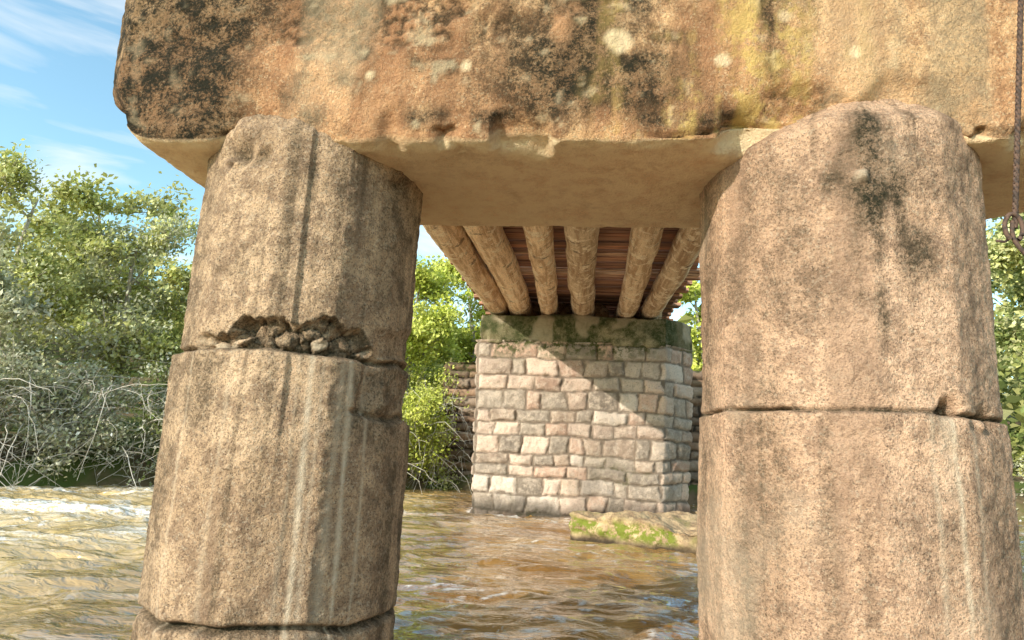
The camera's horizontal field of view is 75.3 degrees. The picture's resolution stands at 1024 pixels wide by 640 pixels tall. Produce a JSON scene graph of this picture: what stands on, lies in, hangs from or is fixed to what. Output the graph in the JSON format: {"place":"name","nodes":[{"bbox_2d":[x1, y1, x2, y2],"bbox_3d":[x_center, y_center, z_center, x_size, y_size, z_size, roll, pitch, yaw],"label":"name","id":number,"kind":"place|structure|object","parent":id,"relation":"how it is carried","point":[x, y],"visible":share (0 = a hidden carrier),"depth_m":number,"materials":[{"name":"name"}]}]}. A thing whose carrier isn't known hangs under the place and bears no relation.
{"place":"outdoors","nodes":[
{"label":"outdoors","id":0,"kind":"place"},
{"bbox_2d":[0,484,1023,639],"bbox_3d":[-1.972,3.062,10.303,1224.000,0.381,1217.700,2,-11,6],"label":"river","id":1,"kind":"structure","parent":0,"point":[71,563],"depth_m":5.96,"materials":[{"name":"liquid"}]},
{"bbox_2d":[435,362,702,485],"bbox_3d":[2.408,3.726,20.074,9.669,4.200,3.597,2,-11,6],"label":"rubble stone abutment","id":2,"kind":"object","parent":1,"relation":"in","point":[466,372],"visible":0.09,"depth_m":18.77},
{"bbox_2d":[470,314,692,517],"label":"stone bridge pier","id":3,"kind":"structure","parent":1,"relation":"in","point":[576,412],"depth_m":12.25,"materials":[{"name":"stone"}]},
{"bbox_2d":[423,225,699,320],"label":"timber bridge deck","id":4,"kind":"structure","parent":3,"relation":"on","point":[648,273],"depth_m":9.97,"materials":[{"name":"brown wood"}]},
{"bbox_2d":[569,510,697,552],"bbox_3d":[3.258,3.192,9.144,5.035,0.982,3.077,2,-11,6],"label":"river rock","id":5,"kind":"object","parent":1,"relation":"in","point":[674,530],"visible":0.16,"depth_m":8.85,"materials":[{"name":"stone"}]},
{"bbox_2d":[0,336,1023,519],"bbox_3d":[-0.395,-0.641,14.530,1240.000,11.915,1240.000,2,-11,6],"label":"ground","id":6,"kind":"structure","parent":0,"point":[88,477],"depth_m":14.57,"materials":[{"name":"soil"}]},
{"bbox_2d":[0,358,19,446],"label":"riverside shrub","id":7,"kind":"object","parent":6,"relation":"on","point":[4,390],"visible":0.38,"depth_m":13.55,"materials":[{"name":"green plant"}]},
{"bbox_2d":[0,138,108,369],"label":"riverside tree","id":8,"kind":"object","parent":6,"relation":"on","point":[12,168],"visible":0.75,"depth_m":15.94,"materials":[{"name":"green plant"}]},
{"bbox_2d":[0,209,126,443],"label":"riverside tree","id":9,"kind":"object","parent":6,"relation":"on","point":[13,307],"visible":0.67,"depth_m":13.62,"materials":[{"name":"green plant"}]},
{"bbox_2d":[0,338,161,484],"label":"riverside shrub","id":10,"kind":"object","parent":6,"relation":"on","point":[90,430],"visible":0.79,"depth_m":13.58,"materials":[{"name":"green plant"}]},
{"bbox_2d":[7,163,197,381],"bbox_3d":[-12.675,-1.112,21.279,4.947,7.728,6.533,-8,-16,45],"label":"riverside tree","id":11,"kind":"object","parent":6,"relation":"on","point":[66,193],"visible":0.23,"depth_m":20.49,"materials":[{"name":"green plant"}]},
{"bbox_2d":[12,197,198,436],"bbox_3d":[-9.887,-0.225,16.959,4.678,6.618,5.234,2,-11,6],"label":"riverside tree","id":12,"kind":"object","parent":6,"relation":"on","point":[162,233],"visible":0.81,"depth_m":16.42,"materials":[{"name":"green plant"}]},
{"bbox_2d":[110,342,181,486],"bbox_3d":[-7.234,2.606,15.151,3.212,4.022,3.443,7,-12,-21],"label":"riverside shrub","id":13,"kind":"object","parent":6,"relation":"on","point":[162,368],"visible":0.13,"depth_m":14.20,"materials":[{"name":"green plant"}]},
{"bbox_2d":[126,253,191,419],"bbox_3d":[-6.949,0.487,17.343,5.905,5.862,4.445,2,-11,6],"label":"riverside tree","id":14,"kind":"object","parent":6,"relation":"on","point":[180,276],"visible":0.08,"depth_m":16.48,"materials":[{"name":"green plant"}]},
{"bbox_2d":[0,342,474,493],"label":"bare branches","id":15,"kind":"object","parent":6,"relation":"on","point":[103,407],"visible":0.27,"depth_m":13.56,"materials":[{"name":"plant"}]},
{"bbox_2d":[402,380,462,484],"bbox_3d":[-2.807,2.908,17.772,2.999,3.502,3.528,2,-11,6],"label":"riverside shrub","id":16,"kind":"object","parent":6,"relation":"on","point":[418,411],"visible":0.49,"depth_m":17.54,"materials":[{"name":"green plant"}]},
{"bbox_2d":[403,353,468,489],"bbox_3d":[-2.261,3.036,19.078,3.051,4.059,3.118,2,-11,6],"label":"riverside shrub","id":17,"kind":"object","parent":6,"relation":"on","point":[420,372],"visible":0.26,"depth_m":18.79,"materials":[{"name":"green plant"}]},
{"bbox_2d":[403,254,475,415],"bbox_3d":[-3.402,0.895,20.932,5.003,6.404,5.252,-7,-15,42],"label":"riverside tree","id":18,"kind":"object","parent":6,"relation":"on","point":[431,287],"visible":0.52,"depth_m":20.53,"materials":[{"name":"green plant"}]},
{"bbox_2d":[422,252,485,384],"bbox_3d":[-1.053,0.918,24.825,5.697,7.673,4.978,-5,-13,33],"label":"riverside tree","id":19,"kind":"object","parent":6,"relation":"on","point":[472,334],"visible":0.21,"depth_m":23.89,"materials":[{"name":"green plant"}]},
{"bbox_2d":[1,257,1023,453],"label":"distant trees","id":20,"kind":"object","parent":6,"relation":"on","point":[1011,396],"visible":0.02,"depth_m":26.54,"materials":[{"name":"green plant"}]},
{"bbox_2d":[113,0,1023,639],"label":"concrete bridge pier","id":21,"kind":"structure","parent":6,"relation":"on","point":[831,180],"depth_m":3.09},
{"bbox_2d":[995,0,1023,254],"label":"hanging steel cable","id":22,"kind":"object","parent":21,"relation":"hanging from","point":[1017,218],"visible":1,"depth_m":2.65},
{"bbox_2d":[678,281,702,370],"bbox_3d":[7.189,1.454,24.626,6.099,7.761,6.466,2,-11,6],"label":"riverside tree","id":23,"kind":"object","parent":6,"relation":"on","point":[693,294],"visible":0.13,"depth_m":25.01,"materials":[{"name":"green plant"}]},
{"bbox_2d":[986,212,1023,477],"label":"riverside tree","id":24,"kind":"object","parent":6,"relation":"on","point":[1008,256],"visible":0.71,"depth_m":19.99,"materials":[{"name":"green plant"}]},
{"bbox_2d":[990,265,1023,476],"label":"riverside tree","id":25,"kind":"object","parent":6,"relation":"on","point":[1005,321],"visible":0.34,"depth_m":22.89,"materials":[{"name":"green plant"}]},
{"bbox_2d":[1012,455,1023,520],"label":"riverside shrub","id":26,"kind":"object","parent":6,"relation":"on","point":[1016,464],"visible":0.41,"depth_m":17.45,"materials":[{"name":"green plant"}]},
{"bbox_2d":[0,0,1023,377],"label":"sky","id":27,"kind":"structure","parent":0,"point":[58,58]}
]}

